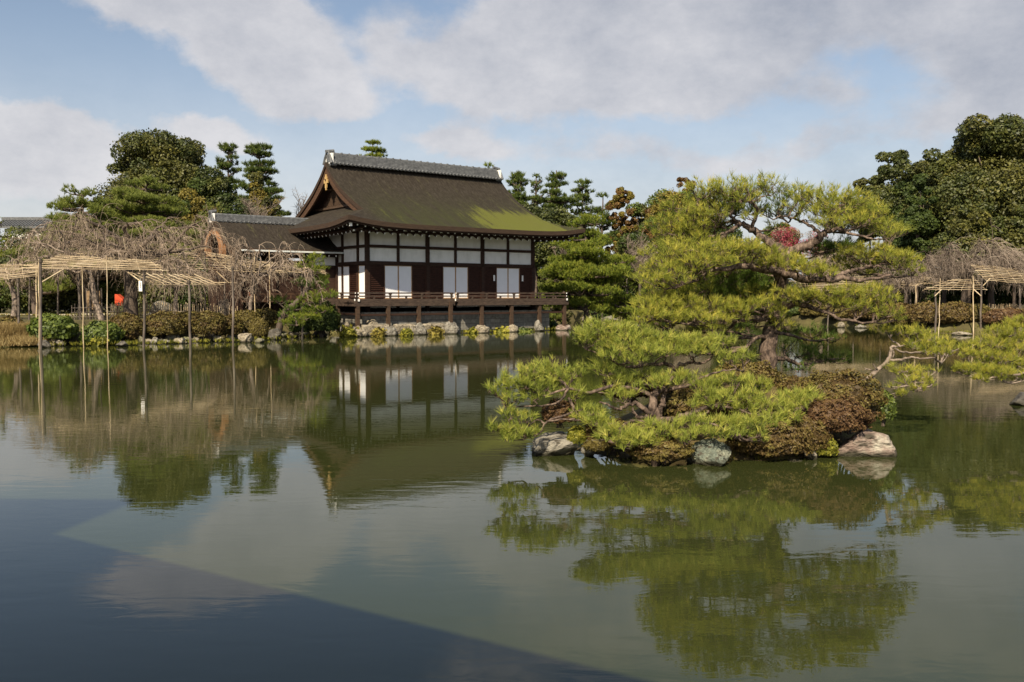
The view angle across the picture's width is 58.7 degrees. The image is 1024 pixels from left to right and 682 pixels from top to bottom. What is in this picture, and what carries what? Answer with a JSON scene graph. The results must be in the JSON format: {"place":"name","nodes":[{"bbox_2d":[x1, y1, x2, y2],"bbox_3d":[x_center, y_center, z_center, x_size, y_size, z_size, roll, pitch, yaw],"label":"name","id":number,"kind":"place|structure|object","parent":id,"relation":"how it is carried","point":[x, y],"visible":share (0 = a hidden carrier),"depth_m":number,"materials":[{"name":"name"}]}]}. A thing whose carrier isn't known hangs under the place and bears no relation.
{"place":"outdoors","nodes":[
{"label":"outdoors","id":0,"kind":"place"},
{"bbox_2d":[0,217,52,248],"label":"building","id":1,"kind":"structure","parent":0,"point":[8,222],"depth_m":92.20,"materials":[{"name":"paint"}]},
{"bbox_2d":[0,320,1023,681],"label":"pond water","id":2,"kind":"structure","parent":0,"point":[338,508],"depth_m":8.86,"materials":[{"name":"green liquid"}]},
{"bbox_2d":[532,431,578,455],"bbox_3d":[0.574,1.589,13.114,0.588,0.511,0.702,-1,3,-25],"label":"rock","id":3,"kind":"object","parent":2,"relation":"in","point":[556,443],"visible":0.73,"depth_m":12.93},
{"bbox_2d":[566,425,587,443],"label":"green shrub","id":4,"kind":"object","parent":3,"relation":"on","point":[576,434],"visible":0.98,"depth_m":12.86,"materials":[{"name":"green plant"}]},
{"bbox_2d":[686,438,731,466],"bbox_3d":[2.671,1.560,12.384,0.571,0.490,0.462,2,3,31],"label":"rock","id":5,"kind":"object","parent":2,"relation":"in","point":[712,452],"visible":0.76,"depth_m":12.24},
{"bbox_3d":[10.832,1.483,16.190,1.514,0.963,1.464,-1,3,-20],"label":"rock","id":6,"kind":"object","parent":2,"relation":"in","visible":0},
{"bbox_2d":[950,312,1023,383],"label":"pine tree","id":7,"kind":"object","parent":6,"relation":"on","point":[981,372],"visible":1,"depth_m":15.84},
{"bbox_2d":[0,294,1023,346],"bbox_3d":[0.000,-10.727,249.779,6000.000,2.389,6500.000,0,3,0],"label":"ground","id":8,"kind":"structure","parent":0,"point":[806,319],"depth_m":53.95,"materials":[{"name":"soil"}]},
{"bbox_2d":[0,257,37,322],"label":"bamboo trellis","id":9,"kind":"object","parent":8,"relation":"on","point":[18,293],"visible":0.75,"depth_m":42.20,"materials":[{"name":"brown wood"}]},
{"bbox_2d":[0,320,54,346],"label":"dry grass","id":10,"kind":"structure","parent":8,"relation":"on","point":[13,333],"depth_m":39.81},
{"bbox_2d":[0,255,56,313],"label":"hedge","id":11,"kind":"object","parent":8,"relation":"on","point":[5,299],"visible":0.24,"depth_m":59.09,"materials":[{"name":"green plant"}]},
{"bbox_2d":[0,225,56,257],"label":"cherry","id":12,"kind":"object","parent":8,"relation":"on","point":[19,233],"visible":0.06,"depth_m":70.95,"materials":[{"name":"green plant"}]},
{"bbox_2d":[0,235,75,314],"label":"cherry","id":13,"kind":"object","parent":8,"relation":"on","point":[49,288],"visible":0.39,"depth_m":56.20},
{"bbox_2d":[0,250,84,316],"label":"weeping cherry","id":14,"kind":"object","parent":8,"relation":"on","point":[10,283],"visible":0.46,"depth_m":45.80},
{"bbox_2d":[24,312,79,340],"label":"azalea bush","id":15,"kind":"object","parent":8,"relation":"on","point":[56,326],"visible":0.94,"depth_m":40.08,"materials":[{"name":"green plant"}]},
{"bbox_2d":[20,271,88,311],"bbox_3d":[-30.460,-3.782,61.066,4.814,4.151,4.155,0,3,0],"label":"hedge","id":16,"kind":"object","parent":8,"relation":"on","point":[67,299],"visible":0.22,"depth_m":59.98,"materials":[{"name":"green plant"}]},
{"bbox_2d":[0,219,159,319],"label":"weeping cherry","id":17,"kind":"object","parent":8,"relation":"on","point":[91,272],"visible":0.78,"depth_m":44.39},
{"bbox_2d":[35,183,137,311],"bbox_3d":[-28.098,-5.898,59.562,7.331,8.834,5.993,1,3,19],"label":"pine tree","id":18,"kind":"object","parent":8,"relation":"on","point":[66,203],"visible":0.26,"depth_m":59.23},
{"bbox_2d":[69,273,120,312],"bbox_3d":[-28.404,-3.966,62.007,4.243,4.709,3.715,0,3,0],"label":"hedge","id":19,"kind":"object","parent":8,"relation":"on","point":[103,284],"visible":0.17,"depth_m":61.07,"materials":[{"name":"green plant"}]},
{"bbox_2d":[23,255,168,348],"bbox_3d":[-18.704,-1.132,41.451,5.828,5.769,6.230,-1,3,-21],"label":"bamboo trellis","id":20,"kind":"object","parent":8,"relation":"on","point":[39,265],"visible":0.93,"depth_m":39.52,"materials":[{"name":"brown wood"}]},
{"bbox_2d":[109,312,146,339],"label":"azalea bush","id":21,"kind":"object","parent":8,"relation":"on","point":[128,322],"visible":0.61,"depth_m":42.09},
{"bbox_2d":[16,202,240,316],"bbox_3d":[-20.020,-3.941,47.239,10.543,6.164,10.563,-2,4,-35],"label":"weeping cherry","id":22,"kind":"object","parent":8,"relation":"on","point":[130,303],"visible":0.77,"depth_m":46.05,"materials":[{"name":"plant"}]},
{"bbox_2d":[57,248,205,319],"bbox_3d":[-20.270,-2.816,47.743,6.894,4.551,6.989,0,3,0],"label":"bamboo trellis","id":23,"kind":"object","parent":8,"relation":"on","point":[79,294],"visible":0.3,"depth_m":46.89,"materials":[{"name":"brown wood"}]},
{"bbox_2d":[106,258,173,313],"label":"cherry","id":24,"kind":"object","parent":8,"relation":"on","point":[149,293],"visible":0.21,"depth_m":60.78,"materials":[{"name":"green plant"}]},
{"bbox_2d":[95,174,204,280],"bbox_3d":[-25.228,-6.559,63.034,10.708,9.820,7.781,0,3,0],"label":"pine tree","id":25,"kind":"object","parent":8,"relation":"on","point":[152,206],"visible":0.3,"depth_m":61.72,"materials":[{"name":"plant"}]},
{"bbox_2d":[87,127,224,218],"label":"evergreen tree","id":26,"kind":"object","parent":8,"relation":"on","point":[174,161],"visible":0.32,"depth_m":73.48,"materials":[{"name":"green plant"}]},
{"bbox_2d":[146,310,188,338],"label":"azalea bush","id":27,"kind":"object","parent":8,"relation":"on","point":[162,322],"visible":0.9,"depth_m":42.94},
{"bbox_2d":[112,301,237,317],"bbox_3d":[-17.830,-1.493,48.272,6.307,1.299,0.796,-2,3,-28],"label":"bamboo fence","id":28,"kind":"object","parent":8,"relation":"on","point":[119,311],"visible":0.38,"depth_m":48.16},
{"bbox_2d":[129,272,223,344],"bbox_3d":[-15.200,-0.714,41.822,2.030,4.864,4.380,1,3,22],"label":"bamboo trellis","id":29,"kind":"object","parent":8,"relation":"on","point":[188,281],"visible":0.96,"depth_m":41.00,"materials":[{"name":"brown wood"}]},
{"bbox_2d":[148,251,208,311],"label":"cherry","id":30,"kind":"object","parent":8,"relation":"on","point":[182,299],"visible":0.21,"depth_m":59.84,"materials":[{"name":"green plant"}]},
{"bbox_2d":[118,244,249,314],"bbox_3d":[-16.456,-2.681,45.490,5.953,4.452,5.214,1,3,25],"label":"weeping cherry","id":31,"kind":"object","parent":8,"relation":"on","point":[188,269],"visible":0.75,"depth_m":45.09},
{"bbox_2d":[165,187,218,310],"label":"evergreen tree","id":32,"kind":"object","parent":8,"relation":"on","point":[192,208],"visible":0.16,"depth_m":68.67,"materials":[{"name":"plant"}]},
{"bbox_2d":[188,310,229,340],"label":"azalea bush","id":33,"kind":"object","parent":8,"relation":"on","point":[207,322],"visible":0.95,"depth_m":43.52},
{"bbox_2d":[184,165,256,218],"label":"evergreen tree","id":34,"kind":"object","parent":8,"relation":"on","point":[207,186],"visible":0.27,"depth_m":72.05,"materials":[{"name":"green plant"}]},
{"bbox_2d":[214,314,243,340],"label":"azalea bush","id":35,"kind":"object","parent":8,"relation":"on","point":[238,326],"visible":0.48,"depth_m":44.55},
{"bbox_2d":[214,141,245,191],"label":"pine tree","id":36,"kind":"object","parent":8,"relation":"on","point":[226,148],"visible":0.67,"depth_m":81.06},
{"bbox_2d":[231,309,260,332],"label":"azalea bush","id":37,"kind":"object","parent":8,"relation":"on","point":[247,317],"visible":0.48,"depth_m":45.56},
{"bbox_2d":[247,171,268,208],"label":"evergreen tree","id":38,"kind":"object","parent":8,"relation":"on","point":[256,186],"visible":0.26,"depth_m":74.09,"materials":[{"name":"plant"}]},
{"bbox_2d":[248,317,269,337],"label":"azalea bush","id":39,"kind":"object","parent":8,"relation":"on","point":[258,327],"visible":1,"depth_m":43.27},
{"bbox_2d":[233,141,291,215],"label":"pine tree","id":40,"kind":"object","parent":8,"relation":"on","point":[256,150],"visible":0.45,"depth_m":78.84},
{"bbox_2d":[239,190,286,215],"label":"bare tree","id":41,"kind":"object","parent":8,"relation":"on","point":[251,209],"visible":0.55,"depth_m":64.20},
{"bbox_2d":[204,250,325,341],"bbox_3d":[-12.583,-1.758,48.449,6.074,6.277,9.159,-1,3,-26],"label":"bamboo trellis","id":42,"kind":"object","parent":8,"relation":"on","point":[232,273],"visible":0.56,"depth_m":46.79,"materials":[{"name":"brown wood"}]},
{"bbox_2d":[254,307,278,327],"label":"azalea bush","id":43,"kind":"object","parent":8,"relation":"on","point":[270,316],"visible":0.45,"depth_m":47.56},
{"bbox_2d":[256,197,281,216],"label":"evergreen tree","id":44,"kind":"object","parent":8,"relation":"on","point":[272,211],"visible":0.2,"depth_m":69.20,"materials":[{"name":"plant"}]},
{"bbox_2d":[215,234,327,332],"bbox_3d":[-12.225,-2.298,45.829,5.252,6.000,4.425,-2,3,-30],"label":"weeping cherry","id":45,"kind":"object","parent":8,"relation":"on","point":[258,278],"visible":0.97,"depth_m":45.44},
{"bbox_2d":[269,251,338,338],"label":"pine tree","id":46,"kind":"object","parent":8,"relation":"on","point":[290,308],"visible":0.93,"depth_m":46.33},
{"bbox_2d":[303,300,341,336],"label":"azalea bush","id":47,"kind":"object","parent":8,"relation":"on","point":[328,321],"visible":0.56,"depth_m":47.97,"materials":[{"name":"green plant"}]},
{"bbox_2d":[360,139,387,157],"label":"pine tree","id":48,"kind":"object","parent":8,"relation":"on","point":[377,149],"visible":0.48,"depth_m":94.55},
{"bbox_2d":[193,149,584,332],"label":"lakeside pavilion","id":49,"kind":"structure","parent":8,"relation":"on","point":[397,241],"depth_m":53.51,"materials":[{"name":"brown wood"}]},
{"bbox_2d":[385,265,398,298],"bbox_3d":[-6.874,-3.350,51.805,0.900,1.900,0.060,-2,4,-37],"label":"sliding door","id":50,"kind":"structure","parent":49,"relation":"in","point":[391,271],"depth_m":51.82,"materials":[{"name":"paper"}]},
{"bbox_2d":[398,266,411,298],"bbox_3d":[-6.153,-3.378,52.360,0.900,1.900,0.060,-2,4,-37],"label":"sliding door","id":51,"kind":"structure","parent":49,"relation":"in","point":[404,272],"depth_m":52.35,"materials":[{"name":"paper"}]},
{"bbox_2d":[443,267,455,298],"bbox_3d":[-3.747,-3.473,54.183,0.900,1.900,0.060,-2,4,-37],"label":"sliding door","id":52,"kind":"structure","parent":49,"relation":"in","point":[449,273],"depth_m":54.20,"materials":[{"name":"paper"}]},
{"bbox_2d":[456,267,467,298],"bbox_3d":[-3.031,-3.501,54.727,0.900,1.900,0.060,-2,4,-37],"label":"sliding door","id":53,"kind":"structure","parent":49,"relation":"in","point":[461,272],"depth_m":54.74,"materials":[{"name":"paper"}]},
{"bbox_2d":[497,268,507,297],"bbox_3d":[-0.618,-3.596,56.572,0.900,1.900,0.060,-2,4,-37],"label":"sliding door","id":54,"kind":"structure","parent":49,"relation":"in","point":[502,273],"depth_m":56.58,"materials":[{"name":"paper"}]},
{"bbox_2d":[508,268,519,297],"bbox_3d":[0.098,-3.624,57.117,0.900,1.900,0.060,-2,4,-37],"label":"sliding door","id":55,"kind":"structure","parent":49,"relation":"in","point":[513,273],"depth_m":57.10,"materials":[{"name":"paper"}]},
{"bbox_2d":[505,170,531,207],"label":"pine tree","id":56,"kind":"object","parent":8,"relation":"on","point":[518,194],"visible":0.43,"depth_m":85.03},
{"bbox_2d":[32,322,1011,345],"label":"bank grass","id":57,"kind":"structure","parent":8,"relation":"on","point":[135,342],"depth_m":42.85,"materials":[{"name":"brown plant"}]},
{"bbox_2d":[78,320,125,342],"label":"azalea bush","id":58,"kind":"object","parent":57,"relation":"on","point":[97,328],"visible":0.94,"depth_m":40.60,"materials":[{"name":"green plant"}]},
{"bbox_2d":[527,172,544,294],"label":"pine tree","id":59,"kind":"object","parent":8,"relation":"on","point":[536,198],"visible":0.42,"depth_m":86.23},
{"bbox_2d":[535,261,572,322],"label":"pine tree","id":60,"kind":"object","parent":8,"relation":"on","point":[556,316],"visible":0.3,"depth_m":71.47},
{"bbox_2d":[538,170,583,280],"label":"pine tree","id":61,"kind":"object","parent":8,"relation":"on","point":[555,200],"visible":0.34,"depth_m":86.84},
{"bbox_2d":[535,205,597,294],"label":"evergreen tree","id":62,"kind":"object","parent":8,"relation":"on","point":[557,216],"visible":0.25,"depth_m":78.38,"materials":[{"name":"green plant"}]},
{"bbox_2d":[569,178,600,292],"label":"pine tree","id":63,"kind":"object","parent":8,"relation":"on","point":[579,189],"visible":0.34,"depth_m":87.09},
{"bbox_2d":[535,213,638,323],"bbox_3d":[5.532,-4.518,65.651,7.714,9.646,6.472,0,3,0],"label":"pine tree","id":64,"kind":"object","parent":8,"relation":"on","point":[583,271],"visible":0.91,"depth_m":64.78,"materials":[{"name":"plant"}]},
{"bbox_2d":[591,192,620,258],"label":"pine tree","id":65,"kind":"object","parent":8,"relation":"on","point":[606,214],"visible":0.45,"depth_m":83.21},
{"bbox_2d":[605,186,638,304],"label":"cypress tree","id":66,"kind":"object","parent":8,"relation":"on","point":[620,198],"visible":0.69,"depth_m":83.08,"materials":[{"name":"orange plant"}]},
{"bbox_2d":[602,280,649,324],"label":"pine tree","id":67,"kind":"object","parent":8,"relation":"on","point":[618,310],"visible":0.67,"depth_m":66.39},
{"bbox_2d":[599,231,663,305],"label":"evergreen tree","id":68,"kind":"object","parent":8,"relation":"on","point":[622,248],"visible":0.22,"depth_m":78.61,"materials":[{"name":"green plant"}]},
{"bbox_2d":[617,202,651,236],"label":"evergreen tree","id":69,"kind":"object","parent":8,"relation":"on","point":[638,212],"visible":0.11,"depth_m":87.10,"materials":[{"name":"green plant"}]},
{"bbox_2d":[623,229,657,295],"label":"bare tree","id":70,"kind":"object","parent":8,"relation":"on","point":[641,259],"visible":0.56,"depth_m":75.90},
{"bbox_2d":[641,199,686,247],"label":"cypress tree","id":71,"kind":"object","parent":8,"relation":"on","point":[653,210],"visible":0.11,"depth_m":81.28,"materials":[{"name":"green plant"}]},
{"bbox_2d":[641,187,719,252],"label":"evergreen tree","id":72,"kind":"object","parent":8,"relation":"on","point":[664,194],"visible":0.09,"depth_m":90.51,"materials":[{"name":"green plant"}]},
{"bbox_2d":[768,226,804,253],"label":"plum tree","id":73,"kind":"object","parent":8,"relation":"on","point":[781,238],"visible":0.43,"depth_m":73.22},
{"bbox_2d":[790,251,865,295],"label":"weeping cherry","id":74,"kind":"object","parent":8,"relation":"on","point":[827,262],"visible":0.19,"depth_m":71.48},
{"bbox_2d":[801,240,875,303],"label":"evergreen tree","id":75,"kind":"object","parent":8,"relation":"on","point":[852,275],"visible":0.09,"depth_m":76.52,"materials":[{"name":"green plant"}]},
{"bbox_2d":[850,177,874,250],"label":"evergreen tree","id":76,"kind":"object","parent":8,"relation":"on","point":[861,182],"visible":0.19,"depth_m":77.21,"materials":[{"name":"green plant"}]},
{"bbox_2d":[862,148,911,301],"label":"evergreen tree","id":77,"kind":"object","parent":8,"relation":"on","point":[899,159],"visible":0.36,"depth_m":72.56,"materials":[{"name":"green plant"}]},
{"bbox_2d":[849,251,963,302],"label":"weeping cherry","id":78,"kind":"object","parent":8,"relation":"on","point":[907,281],"visible":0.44,"depth_m":61.22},
{"bbox_2d":[879,160,935,301],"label":"evergreen tree","id":79,"kind":"object","parent":8,"relation":"on","point":[901,186],"visible":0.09,"depth_m":71.43,"materials":[{"name":"green plant"}]},
{"bbox_2d":[881,216,934,303],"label":"evergreen tree","id":80,"kind":"object","parent":8,"relation":"on","point":[902,241],"visible":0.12,"depth_m":68.77,"materials":[{"name":"green plant"}]},
{"bbox_2d":[895,173,940,303],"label":"evergreen tree","id":81,"kind":"object","parent":8,"relation":"on","point":[924,221],"visible":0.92,"depth_m":65.15,"materials":[{"name":"green plant"}]},
{"bbox_2d":[898,300,941,326],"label":"azalea bush","id":82,"kind":"object","parent":8,"relation":"on","point":[918,312],"visible":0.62,"depth_m":54.67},
{"bbox_2d":[897,148,969,303],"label":"evergreen tree","id":83,"kind":"object","parent":8,"relation":"on","point":[941,166],"visible":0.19,"depth_m":67.65,"materials":[{"name":"green plant"}]},
{"bbox_2d":[932,301,975,321],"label":"azalea bush","id":84,"kind":"object","parent":8,"relation":"on","point":[956,311],"visible":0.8,"depth_m":53.35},
{"bbox_2d":[922,276,987,333],"bbox_3d":[27.117,-1.399,54.542,2.956,4.918,8.932,2,4,38],"label":"bamboo trellis","id":85,"kind":"object","parent":8,"relation":"on","point":[936,309],"visible":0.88,"depth_m":52.33,"materials":[{"name":"brown wood"}]},
{"bbox_2d":[901,265,1011,307],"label":"hedge","id":86,"kind":"object","parent":8,"relation":"on","point":[950,297],"visible":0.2,"depth_m":70.65,"materials":[{"name":"green plant"}]},
{"bbox_2d":[928,201,1008,303],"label":"evergreen tree","id":87,"kind":"object","parent":8,"relation":"on","point":[970,219],"visible":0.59,"depth_m":61.69,"materials":[{"name":"green plant"}]},
{"bbox_2d":[914,221,1023,302],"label":"weeping cherry","id":88,"kind":"object","parent":8,"relation":"on","point":[966,269],"visible":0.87,"depth_m":58.61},
{"bbox_2d":[929,113,1023,307],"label":"evergreen tree","id":89,"kind":"object","parent":8,"relation":"on","point":[992,170],"visible":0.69,"depth_m":63.95,"materials":[{"name":"green plant"}]},
{"bbox_2d":[971,264,1023,308],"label":"bamboo trellis","id":90,"kind":"object","parent":8,"relation":"on","point":[1019,286],"visible":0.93,"depth_m":54.11,"materials":[{"name":"brown wood"}]},
{"bbox_2d":[975,265,1023,307],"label":"hedge","id":91,"kind":"object","parent":8,"relation":"on","point":[1004,298],"visible":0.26,"depth_m":69.31,"materials":[{"name":"green plant"}]},
{"bbox_2d":[978,247,1023,296],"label":"weeping cherry","id":92,"kind":"object","parent":8,"relation":"on","point":[1019,269],"visible":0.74,"depth_m":57.91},
{"bbox_2d":[981,307,1023,324],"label":"azalea bush","id":93,"kind":"object","parent":8,"relation":"on","point":[992,316],"visible":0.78,"depth_m":51.59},
{"bbox_2d":[988,202,1023,307],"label":"evergreen tree","id":94,"kind":"object","parent":8,"relation":"on","point":[1010,217],"visible":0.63,"depth_m":61.01,"materials":[{"name":"green plant"}]},
{"bbox_2d":[0,0,1023,293],"label":"sky","id":95,"kind":"structure","parent":0,"point":[639,96],"materials":[{"name":"blue"}]},
{"bbox_2d":[576,371,858,460],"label":"island ground","id":96,"kind":"structure","parent":0,"point":[839,439],"depth_m":13.40,"materials":[{"name":"soil"}]},
{"bbox_2d":[540,397,579,428],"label":"azalea bush","id":97,"kind":"object","parent":96,"relation":"on","point":[555,410],"visible":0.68,"depth_m":13.05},
{"bbox_2d":[582,438,611,451],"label":"green shrub","id":98,"kind":"object","parent":96,"relation":"on","point":[592,445],"visible":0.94,"depth_m":12.59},
{"bbox_2d":[584,417,633,451],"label":"azalea bush","id":99,"kind":"object","parent":96,"relation":"on","point":[589,432],"visible":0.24,"depth_m":12.87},
{"bbox_2d":[599,374,659,401],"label":"azalea bush","id":100,"kind":"object","parent":96,"relation":"on","point":[635,396],"visible":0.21,"depth_m":14.02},
{"bbox_2d":[483,313,825,451],"bbox_3d":[2.048,0.652,12.822,4.979,2.099,2.096,0,3,0],"label":"pine tree","id":101,"kind":"object","parent":96,"relation":"on","point":[657,423],"visible":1,"depth_m":12.80,"materials":[{"name":"green plant"}]},
{"bbox_2d":[625,434,694,464],"bbox_3d":[2.018,1.465,12.350,0.952,0.403,0.774,0,3,0],"label":"azalea bush","id":102,"kind":"object","parent":96,"relation":"on","point":[672,448],"visible":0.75,"depth_m":12.09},
{"bbox_2d":[648,386,745,421],"bbox_3d":[2.792,0.971,13.637,1.549,0.658,1.336,0,3,0],"label":"azalea bush","id":103,"kind":"object","parent":96,"relation":"on","point":[671,407],"visible":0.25,"depth_m":13.26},
{"bbox_2d":[712,359,789,386],"bbox_3d":[3.818,0.648,14.658,1.366,0.747,1.070,0,3,0],"label":"azalea bush","id":104,"kind":"object","parent":96,"relation":"on","point":[758,369],"visible":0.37,"depth_m":14.42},
{"bbox_2d":[725,412,815,457],"bbox_3d":[3.627,1.361,12.785,1.273,0.749,1.061,-1,3,-12],"label":"azalea bush","id":105,"kind":"object","parent":96,"relation":"on","point":[791,439],"visible":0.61,"depth_m":12.42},
{"bbox_2d":[624,169,926,372],"bbox_3d":[4.476,-0.883,15.238,5.362,4.048,2.817,0,3,0],"label":"pine tree","id":106,"kind":"object","parent":96,"relation":"on","point":[714,281],"visible":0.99,"depth_m":15.05,"materials":[{"name":"green plant"}]},
{"bbox_2d":[776,375,813,392],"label":"azalea bush","id":107,"kind":"object","parent":96,"relation":"on","point":[788,381],"visible":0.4,"depth_m":13.97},
{"bbox_2d":[786,413,832,454],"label":"azalea bush","id":108,"kind":"object","parent":96,"relation":"on","point":[821,434],"visible":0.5,"depth_m":12.66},
{"bbox_2d":[794,393,880,438],"bbox_3d":[4.593,1.083,13.106,1.249,0.694,1.091,0,3,0],"label":"azalea bush","id":109,"kind":"object","parent":96,"relation":"on","point":[843,417],"visible":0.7,"depth_m":12.77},
{"bbox_2d":[792,368,888,434],"bbox_3d":[4.825,0.890,13.557,1.477,1.001,1.190,0,3,0],"label":"azalea bush","id":110,"kind":"object","parent":96,"relation":"on","point":[863,393],"visible":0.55,"depth_m":13.29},
{"bbox_2d":[837,428,896,456],"bbox_3d":[5.041,1.532,13.127,0.932,0.555,0.685,0,3,-6],"label":"rock","id":111,"kind":"object","parent":96,"relation":"on","point":[867,442],"visible":0.71,"depth_m":12.86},
{"bbox_2d":[874,389,896,425],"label":"green shrub","id":112,"kind":"object","parent":96,"relation":"on","point":[889,409],"visible":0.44,"depth_m":14.06,"materials":[{"name":"green plant"}]},
{"bbox_2d":[864,319,960,397],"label":"pine tree","id":113,"kind":"object","parent":96,"relation":"on","point":[927,342],"visible":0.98,"depth_m":14.93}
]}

